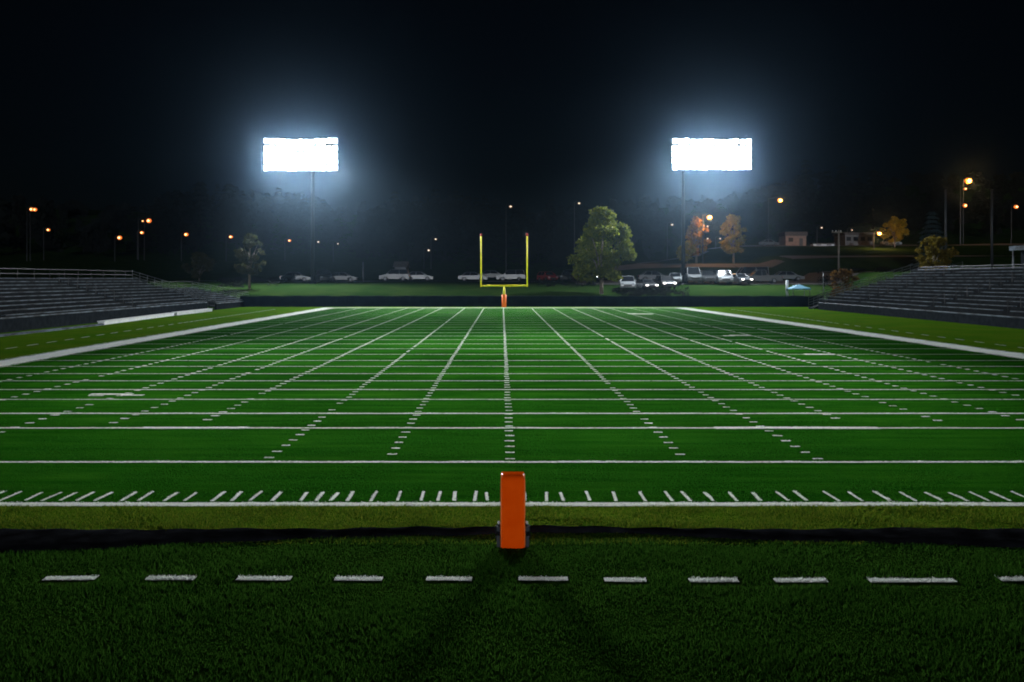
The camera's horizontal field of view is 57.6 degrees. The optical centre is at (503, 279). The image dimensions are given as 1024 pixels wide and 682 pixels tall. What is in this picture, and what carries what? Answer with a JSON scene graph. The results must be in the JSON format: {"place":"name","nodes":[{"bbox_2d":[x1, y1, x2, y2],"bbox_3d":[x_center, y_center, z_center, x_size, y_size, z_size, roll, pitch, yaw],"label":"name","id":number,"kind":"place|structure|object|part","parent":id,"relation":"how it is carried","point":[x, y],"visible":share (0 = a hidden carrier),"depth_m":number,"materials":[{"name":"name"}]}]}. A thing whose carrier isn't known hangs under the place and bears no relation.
{"place":"outdoors","nodes":[
{"label":"outdoors","id":0,"kind":"place"},
{"bbox_2d":[97,313,173,324],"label":"wall","id":1,"kind":"structure","parent":0,"point":[121,320],"depth_m":66.80,"materials":[{"name":"white concrete"}]},
{"bbox_2d":[171,308,212,314],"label":"wall","id":2,"kind":"structure","parent":0,"point":[192,311],"depth_m":80.94,"materials":[{"name":"white concrete"}]},
{"bbox_2d":[279,281,555,281],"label":"car park","id":3,"kind":"structure","parent":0,"point":[365,281],"depth_m":145.22,"materials":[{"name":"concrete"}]},
{"bbox_2d":[280,272,310,281],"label":"parked sedan","id":4,"kind":"object","parent":3,"relation":"on","point":[287,276],"visible":0.97,"depth_m":141.16,"materials":[{"name":"grey paint"}]},
{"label":"side window","id":5,"kind":"part","parent":4,"relation":"part of","materials":[{"name":"black glass"}]},
{"bbox_2d":[315,270,332,281],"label":"parked suv","id":6,"kind":"object","parent":3,"relation":"on","point":[320,275],"visible":1,"depth_m":140.91,"materials":[{"name":"grey paint"}]},
{"bbox_2d":[332,272,358,281],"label":"parked sedan","id":7,"kind":"object","parent":3,"relation":"on","point":[336,276],"visible":0.85,"depth_m":142.11,"materials":[{"name":"grey paint"}]},
{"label":"side window","id":8,"kind":"part","parent":7,"relation":"part of","materials":[{"name":"black glass"}]},
{"bbox_2d":[379,269,409,280],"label":"parked suv","id":9,"kind":"object","parent":3,"relation":"on","point":[403,274],"visible":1,"depth_m":142.06,"materials":[{"name":"grey paint"}]},
{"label":"side window","id":10,"kind":"part","parent":9,"relation":"part of","materials":[{"name":"black glass"}]},
{"bbox_2d":[408,272,433,280],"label":"parked sedan","id":11,"kind":"object","parent":3,"relation":"on","point":[417,275],"visible":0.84,"depth_m":144.15,"materials":[{"name":"grey paint"}]},
{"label":"side window","id":12,"kind":"part","parent":11,"relation":"part of","materials":[{"name":"black glass"}]},
{"bbox_2d":[458,272,487,280],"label":"parked sedan","id":13,"kind":"object","parent":3,"relation":"on","point":[465,276],"visible":0.84,"depth_m":145.10,"materials":[{"name":"grey paint"}]},
{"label":"side window","id":14,"kind":"part","parent":13,"relation":"part of","materials":[{"name":"black glass"}]},
{"bbox_2d":[496,270,525,280],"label":"parked suv","id":15,"kind":"object","parent":3,"relation":"on","point":[513,274],"visible":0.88,"depth_m":147.09,"materials":[{"name":"grey paint"}]},
{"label":"side window","id":16,"kind":"part","parent":15,"relation":"part of","materials":[{"name":"black glass"}]},
{"bbox_2d":[537,272,557,280],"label":"parked hatchback","id":17,"kind":"object","parent":3,"relation":"on","point":[547,275],"visible":0.82,"depth_m":146.16,"materials":[{"name":"red paint"}]},
{"bbox_2d":[0,308,1023,502],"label":"playing field","id":18,"kind":"structure","parent":0,"point":[530,333],"depth_m":22.97,"materials":[{"name":"green plant"}]},
{"bbox_2d":[88,313,835,395],"bbox_3d":[8.345,2.989,49.492,17.925,0.001,61.423,0,0,21],"label":"number mark","id":19,"kind":"object","parent":18,"relation":"on","point":[99,394],"visible":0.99,"depth_m":24.11,"materials":[{"name":"paint"}]},
{"bbox_2d":[0,360,1023,462],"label":"yard line","id":20,"kind":"object","parent":18,"relation":"on","point":[717,427],"visible":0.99,"depth_m":23.13,"materials":[{"name":"paint"}]},
{"bbox_2d":[0,308,1023,366],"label":"sideline","id":21,"kind":"object","parent":18,"relation":"on","point":[37,357],"visible":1,"depth_m":46.00,"materials":[{"name":"paint"}]},
{"bbox_2d":[0,308,1023,458],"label":"hash mark","id":22,"kind":"object","parent":18,"relation":"on","point":[505,349],"visible":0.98,"depth_m":30.45,"materials":[{"name":"paint"}]},
{"bbox_2d":[0,490,1023,500],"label":"goal tick","id":23,"kind":"object","parent":18,"relation":"on","point":[335,495],"visible":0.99,"depth_m":12.81,"materials":[{"name":"paint"}]},
{"bbox_2d":[6,309,1020,348],"bbox_3d":[-0.058,2.992,66.300,45.425,0.001,52.603,0,0,0],"label":"boundary dash","id":24,"kind":"object","parent":18,"relation":"on","point":[273,309],"visible":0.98,"depth_m":54.18,"materials":[{"name":"paint"}]},
{"bbox_2d":[0,181,1023,681],"bbox_3d":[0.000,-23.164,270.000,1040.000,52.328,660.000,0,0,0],"label":"ground","id":25,"kind":"structure","parent":0,"point":[446,281],"depth_m":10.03,"materials":[{"name":"green plant"}]},
{"bbox_2d":[26,207,33,260],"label":"street lamp","id":26,"kind":"object","parent":25,"relation":"on","point":[31,209],"visible":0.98,"depth_m":235.92,"materials":[{"name":"black metal"}]},
{"bbox_2d":[30,207,36,260],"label":"street lamp","id":27,"kind":"object","parent":25,"relation":"on","point":[35,209],"visible":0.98,"depth_m":236.97,"materials":[{"name":"black metal"}]},
{"bbox_2d":[43,227,49,259],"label":"street lamp","id":28,"kind":"object","parent":25,"relation":"on","point":[48,229],"visible":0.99,"depth_m":239.92,"materials":[{"name":"black metal"}]},
{"bbox_2d":[0,323,103,336],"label":"kerb","id":29,"kind":"structure","parent":25,"relation":"on","point":[44,330],"depth_m":53.23,"materials":[{"name":"concrete"}]},
{"bbox_2d":[0,268,207,332],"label":"bleacher","id":30,"kind":"object","parent":25,"relation":"on","point":[33,303],"visible":0.98,"depth_m":67.32,"materials":[{"name":"metal"}]},
{"bbox_2d":[137,230,143,258],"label":"street lamp","id":31,"kind":"object","parent":25,"relation":"on","point":[141,232],"visible":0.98,"depth_m":243.93,"materials":[{"name":"black metal"}]},
{"bbox_2d":[138,220,143,259],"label":"street lamp","id":32,"kind":"object","parent":25,"relation":"on","point":[138,238],"visible":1,"depth_m":241.96,"materials":[{"name":"black metal"}]},
{"bbox_2d":[144,218,151,259],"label":"street lamp","id":33,"kind":"object","parent":25,"relation":"on","point":[148,220],"visible":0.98,"depth_m":239.95,"materials":[{"name":"black metal"}]},
{"bbox_2d":[181,232,187,260],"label":"street lamp","id":34,"kind":"object","parent":25,"relation":"on","point":[185,234],"visible":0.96,"depth_m":235.92,"materials":[{"name":"black metal"}]},
{"bbox_2d":[181,251,216,280],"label":"broadleaf tree","id":35,"kind":"object","parent":25,"relation":"on","point":[200,262],"visible":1,"depth_m":134.36,"materials":[{"name":"green plant"}]},
{"bbox_2d":[150,281,248,309],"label":"bleacher","id":36,"kind":"object","parent":25,"relation":"on","point":[216,301],"visible":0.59,"depth_m":96.69,"materials":[{"name":"metal"}]},
{"bbox_2d":[206,184,245,243],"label":"conifer","id":37,"kind":"object","parent":25,"relation":"on","point":[227,190],"visible":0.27,"depth_m":308.90,"materials":[{"name":"green plant"}]},
{"bbox_2d":[233,233,265,289],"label":"broadleaf tree","id":38,"kind":"object","parent":25,"relation":"on","point":[247,243],"visible":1,"depth_m":121.67,"materials":[{"name":"green plant"}]},
{"bbox_2d":[263,138,337,283],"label":"floodlight tower","id":39,"kind":"structure","parent":25,"relation":"on","point":[311,154],"depth_m":129.06,"materials":[{"name":"white metal"}]},
{"bbox_2d":[362,262,363,281],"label":"post","id":40,"kind":"object","parent":25,"relation":"on","point":[362,271],"visible":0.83,"depth_m":137.93,"materials":[{"name":"metal"}]},
{"bbox_2d":[393,261,409,268],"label":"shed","id":41,"kind":"structure","parent":25,"relation":"on","point":[401,264],"depth_m":160.65,"materials":[{"name":"grey"}]},
{"bbox_2d":[465,197,482,260],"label":"conifer","id":42,"kind":"object","parent":25,"relation":"on","point":[476,203],"visible":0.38,"depth_m":289.38,"materials":[{"name":"green plant"}]},
{"bbox_2d":[482,270,501,276],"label":"parked sedan","id":43,"kind":"object","parent":25,"relation":"on","point":[489,273],"visible":0.39,"depth_m":155.14,"materials":[{"name":"black paint"}]},
{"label":"side window","id":44,"kind":"part","parent":43,"relation":"part of","materials":[{"name":"black glass"}]},
{"bbox_2d":[480,234,527,307],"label":"goalpost","id":45,"kind":"object","parent":25,"relation":"on","point":[503,299],"visible":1,"depth_m":97.83,"materials":[{"name":"yellow metal"}]},
{"bbox_2d":[0,170,1023,268],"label":"woodland","id":46,"kind":"object","parent":25,"relation":"on","point":[380,227],"visible":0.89,"depth_m":272.90,"materials":[{"name":"green plant"}]},
{"bbox_2d":[0,525,1023,553],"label":"ground tarp","id":47,"kind":"object","parent":25,"relation":"on","point":[25,540],"visible":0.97,"depth_m":10.75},
{"bbox_2d":[0,501,1023,505],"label":"goal line","id":48,"kind":"object","parent":25,"relation":"on","point":[377,503],"visible":0.97,"depth_m":12.37,"materials":[{"name":"paint"}]},
{"bbox_2d":[495,472,530,547],"bbox_3d":[0.103,2.586,10.447,0.397,0.829,0.260,0,0,0],"label":"pylon","id":49,"kind":"object","parent":25,"relation":"on","point":[512,527],"visible":1,"depth_m":10.33,"materials":[{"name":"orange plastic"}]},
{"bbox_2d":[509,203,531,264],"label":"conifer","id":50,"kind":"object","parent":25,"relation":"on","point":[521,209],"visible":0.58,"depth_m":289.58,"materials":[{"name":"green plant"}]},
{"bbox_2d":[240,295,821,306],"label":"fence","id":51,"kind":"object","parent":25,"relation":"on","point":[526,301],"visible":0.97,"depth_m":100.60,"materials":[{"name":"black metal"}]},
{"bbox_2d":[43,574,1023,582],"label":"dashed line","id":52,"kind":"object","parent":25,"relation":"on","point":[620,579],"visible":1,"depth_m":9.27,"materials":[{"name":"paint"}]},
{"bbox_2d":[216,266,928,295],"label":"scrub","id":53,"kind":"object","parent":25,"relation":"on","point":[625,291],"visible":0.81,"depth_m":125.96,"materials":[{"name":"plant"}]},
{"bbox_2d":[574,201,580,263],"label":"street lamp","id":54,"kind":"object","parent":25,"relation":"on","point":[574,224],"visible":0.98,"depth_m":245.92,"materials":[{"name":"black metal"}]},
{"bbox_2d":[566,206,637,293],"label":"broadleaf tree","id":55,"kind":"object","parent":25,"relation":"on","point":[601,262],"visible":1,"depth_m":116.91,"materials":[{"name":"green plant"}]},
{"bbox_2d":[619,276,635,289],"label":"parked suv","id":56,"kind":"object","parent":25,"relation":"on","point":[627,281],"visible":0.98,"depth_m":120.81,"materials":[{"name":"grey paint"}]},
{"bbox_2d":[634,197,648,242],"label":"conifer","id":57,"kind":"object","parent":25,"relation":"on","point":[640,205],"visible":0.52,"depth_m":309.17,"materials":[{"name":"green plant"}]},
{"bbox_2d":[635,279,658,289],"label":"parked sedan","id":58,"kind":"object","parent":25,"relation":"on","point":[648,283],"visible":0.94,"depth_m":120.98,"materials":[{"name":"black paint"}]},
{"bbox_2d":[655,275,676,288],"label":"parked suv","id":59,"kind":"object","parent":25,"relation":"on","point":[668,281],"visible":0.8,"depth_m":121.87,"materials":[{"name":"black paint"}]},
{"bbox_2d":[667,222,673,258],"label":"street lamp","id":60,"kind":"object","parent":25,"relation":"on","point":[672,224],"visible":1,"depth_m":235.91,"materials":[{"name":"black metal"}]},
{"bbox_2d":[676,240,697,263],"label":"broadleaf tree","id":61,"kind":"object","parent":25,"relation":"on","point":[688,254],"visible":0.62,"depth_m":165.67,"materials":[{"name":"green plant"}]},
{"bbox_2d":[685,216,711,263],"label":"broadleaf tree","id":62,"kind":"object","parent":25,"relation":"on","point":[695,236],"visible":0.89,"depth_m":171.54,"materials":[{"name":"orange plant"}]},
{"bbox_2d":[702,214,711,263],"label":"street lamp","id":63,"kind":"object","parent":25,"relation":"on","point":[709,216],"visible":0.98,"depth_m":170.94,"materials":[{"name":"black metal"}]},
{"bbox_2d":[672,138,750,283],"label":"floodlight tower","id":64,"kind":"structure","parent":25,"relation":"on","point":[683,160],"depth_m":129.06,"materials":[{"name":"white metal"}]},
{"bbox_2d":[719,213,746,262],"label":"broadleaf tree","id":65,"kind":"object","parent":25,"relation":"on","point":[728,242],"visible":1,"depth_m":175.18,"materials":[{"name":"orange plant"}]},
{"bbox_2d":[768,198,782,245],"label":"street lamp","id":66,"kind":"object","parent":25,"relation":"on","point":[780,200],"visible":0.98,"depth_m":223.92,"materials":[{"name":"black metal"}]},
{"bbox_2d":[786,280,788,295],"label":"bollard","id":67,"kind":"object","parent":25,"relation":"on","point":[787,286],"visible":0.92,"depth_m":113.87,"materials":[{"name":"white plastic"}]},
{"bbox_2d":[777,232,807,245],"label":"house","id":68,"kind":"structure","parent":25,"relation":"on","point":[793,238],"depth_m":234.00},
{"bbox_2d":[799,238,802,245],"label":"door","id":69,"kind":"structure","parent":68,"relation":"in","point":[800,239],"depth_m":233.99,"materials":[{"name":"black"}]},
{"bbox_2d":[787,284,810,295],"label":"canopy","id":70,"kind":"object","parent":25,"relation":"on","point":[799,287],"visible":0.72,"depth_m":111.15,"materials":[{"name":"blue fabric"}]},
{"bbox_2d":[809,243,835,245],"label":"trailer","id":71,"kind":"object","parent":25,"relation":"on","point":[821,244],"visible":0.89,"depth_m":233.00,"materials":[{"name":"white metal"}]},
{"bbox_2d":[832,230,841,269],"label":"utility pole","id":72,"kind":"object","parent":25,"relation":"on","point":[838,232],"visible":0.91,"depth_m":149.89,"materials":[{"name":"brown wood"}]},
{"bbox_2d":[828,268,859,297],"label":"shrub","id":73,"kind":"object","parent":25,"relation":"on","point":[842,273],"visible":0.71,"depth_m":111.77,"materials":[{"name":"brown plant"}]},
{"bbox_2d":[833,232,874,245],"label":"building","id":74,"kind":"structure","parent":25,"relation":"on","point":[856,238],"depth_m":236.00,"materials":[{"name":"beige paint"}]},
{"bbox_2d":[879,216,908,247],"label":"broadleaf tree","id":75,"kind":"object","parent":25,"relation":"on","point":[894,224],"visible":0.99,"depth_m":214.71,"materials":[{"name":"orange plant"}]},
{"bbox_2d":[818,262,1023,328],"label":"bleacher","id":76,"kind":"object","parent":25,"relation":"on","point":[992,296],"visible":1,"depth_m":73.23,"materials":[{"name":"metal"}]},
{"bbox_2d":[907,212,956,268],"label":"conifer","id":77,"kind":"object","parent":25,"relation":"on","point":[931,226],"visible":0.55,"depth_m":149.45,"materials":[{"name":"green plant"}]},
{"bbox_2d":[914,235,958,270],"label":"broadleaf tree","id":78,"kind":"object","parent":25,"relation":"on","point":[934,255],"visible":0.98,"depth_m":111.45,"materials":[{"name":"green plant"}]},
{"bbox_2d":[944,189,946,249],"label":"tall pole","id":79,"kind":"object","parent":25,"relation":"on","point":[945,230],"visible":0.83,"depth_m":124.87,"materials":[{"name":"black metal"}]},
{"bbox_2d":[960,186,966,232],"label":"street lamp","id":80,"kind":"object","parent":25,"relation":"on","point":[965,188],"visible":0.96,"depth_m":235.93,"materials":[{"name":"black metal"}]},
{"bbox_2d":[963,178,971,244],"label":"street lamp","id":81,"kind":"object","parent":25,"relation":"on","point":[967,180],"visible":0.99,"depth_m":229.90,"materials":[{"name":"black metal"}]},
{"bbox_2d":[990,189,992,267],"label":"tall pole","id":82,"kind":"object","parent":25,"relation":"on","point":[991,245],"visible":0.83,"depth_m":124.87,"materials":[{"name":"black metal"}]},
{"bbox_2d":[1011,204,1017,242],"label":"street lamp","id":83,"kind":"object","parent":25,"relation":"on","point":[1016,206],"visible":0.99,"depth_m":235.91,"materials":[{"name":"black metal"}]},
{"bbox_2d":[1009,245,1023,268],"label":"press box","id":84,"kind":"object","parent":25,"relation":"on","point":[1016,248],"visible":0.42,"depth_m":82.87,"materials":[{"name":"metal"}]},
{"bbox_2d":[0,0,1023,223],"label":"sky","id":85,"kind":"structure","parent":0,"point":[531,103],"materials":[{"name":"black"}]},
{"bbox_2d":[571,271,896,283],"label":"car park","id":86,"kind":"structure","parent":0,"point":[811,278],"depth_m":132.39,"materials":[{"name":"grey asphalt"}]},
{"bbox_2d":[560,270,578,280],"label":"parked suv","id":87,"kind":"object","parent":86,"relation":"on","point":[566,275],"visible":0.78,"depth_m":145.60,"materials":[{"name":"grey paint"}]},
{"bbox_2d":[636,271,662,278],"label":"parked sedan","id":88,"kind":"object","parent":86,"relation":"on","point":[649,275],"visible":0.43,"depth_m":133.13,"materials":[{"name":"grey paint"}]},
{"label":"side window","id":89,"kind":"part","parent":88,"relation":"part of","materials":[{"name":"black glass"}]},
{"bbox_2d":[670,273,682,283],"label":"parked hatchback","id":90,"kind":"object","parent":86,"relation":"on","point":[677,277],"visible":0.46,"depth_m":127.81,"materials":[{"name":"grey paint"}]},
{"bbox_2d":[680,267,702,282],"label":"parked van","id":91,"kind":"object","parent":86,"relation":"on","point":[693,274],"visible":0.85,"depth_m":128.22,"materials":[{"name":"grey paint"}]},
{"bbox_2d":[697,270,716,282],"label":"parked suv","id":92,"kind":"object","parent":86,"relation":"on","point":[709,276],"visible":0.67,"depth_m":128.70,"materials":[{"name":"grey paint"}]},
{"bbox_2d":[716,270,733,283],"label":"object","id":93,"kind":"object","parent":86,"relation":"on","point":[724,276],"visible":0.79,"depth_m":127.37,"materials":[{"name":"grey paint"}]},
{"bbox_2d":[728,274,752,283],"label":"parked sedan","id":94,"kind":"object","parent":86,"relation":"on","point":[739,278],"visible":0.79,"depth_m":126.72,"materials":[{"name":"grey paint"}]},
{"bbox_2d":[748,270,782,282],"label":"parked pickup","id":95,"kind":"object","parent":86,"relation":"on","point":[758,275],"visible":0.63,"depth_m":129.04,"materials":[{"name":"black paint"}]},
{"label":"side window","id":96,"kind":"part","parent":95,"relation":"part of","materials":[{"name":"black glass"}]},
{"bbox_2d":[774,271,804,280],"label":"parked sedan","id":97,"kind":"object","parent":86,"relation":"on","point":[790,275],"visible":0.64,"depth_m":139.11,"materials":[{"name":"grey paint"}]},
{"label":"side window","id":98,"kind":"part","parent":97,"relation":"part of","materials":[{"name":"black glass"}]},
{"bbox_2d":[736,267,768,281],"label":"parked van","id":99,"kind":"object","parent":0,"point":[747,271],"visible":0.16,"depth_m":139.16,"materials":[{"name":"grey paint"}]},
{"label":"side window","id":100,"kind":"part","parent":99,"relation":"part of","materials":[{"name":"black glass"}]},
{"bbox_2d":[557,255,963,276],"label":"road","id":101,"kind":"structure","parent":0,"point":[772,263],"depth_m":162.46,"materials":[{"name":"grey asphalt"}]},
{"bbox_2d":[633,243,1023,263],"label":"road","id":102,"kind":"structure","parent":0,"point":[700,254],"depth_m":223.64,"materials":[{"name":"grey asphalt"}]},
{"bbox_2d":[758,240,779,245],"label":"parked sedan","id":103,"kind":"object","parent":102,"relation":"on","point":[767,242],"visible":1,"depth_m":221.22,"materials":[{"name":"grey paint"}]},
{"bbox_2d":[880,239,901,244],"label":"parked sedan","id":104,"kind":"object","parent":102,"relation":"on","point":[885,242],"visible":0.78,"depth_m":221.11,"materials":[{"name":"grey paint"}]},
{"bbox_2d":[808,276,887,308],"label":"access ramp","id":105,"kind":"structure","parent":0,"point":[815,306],"depth_m":93.14,"materials":[{"name":"concrete"}]}
]}

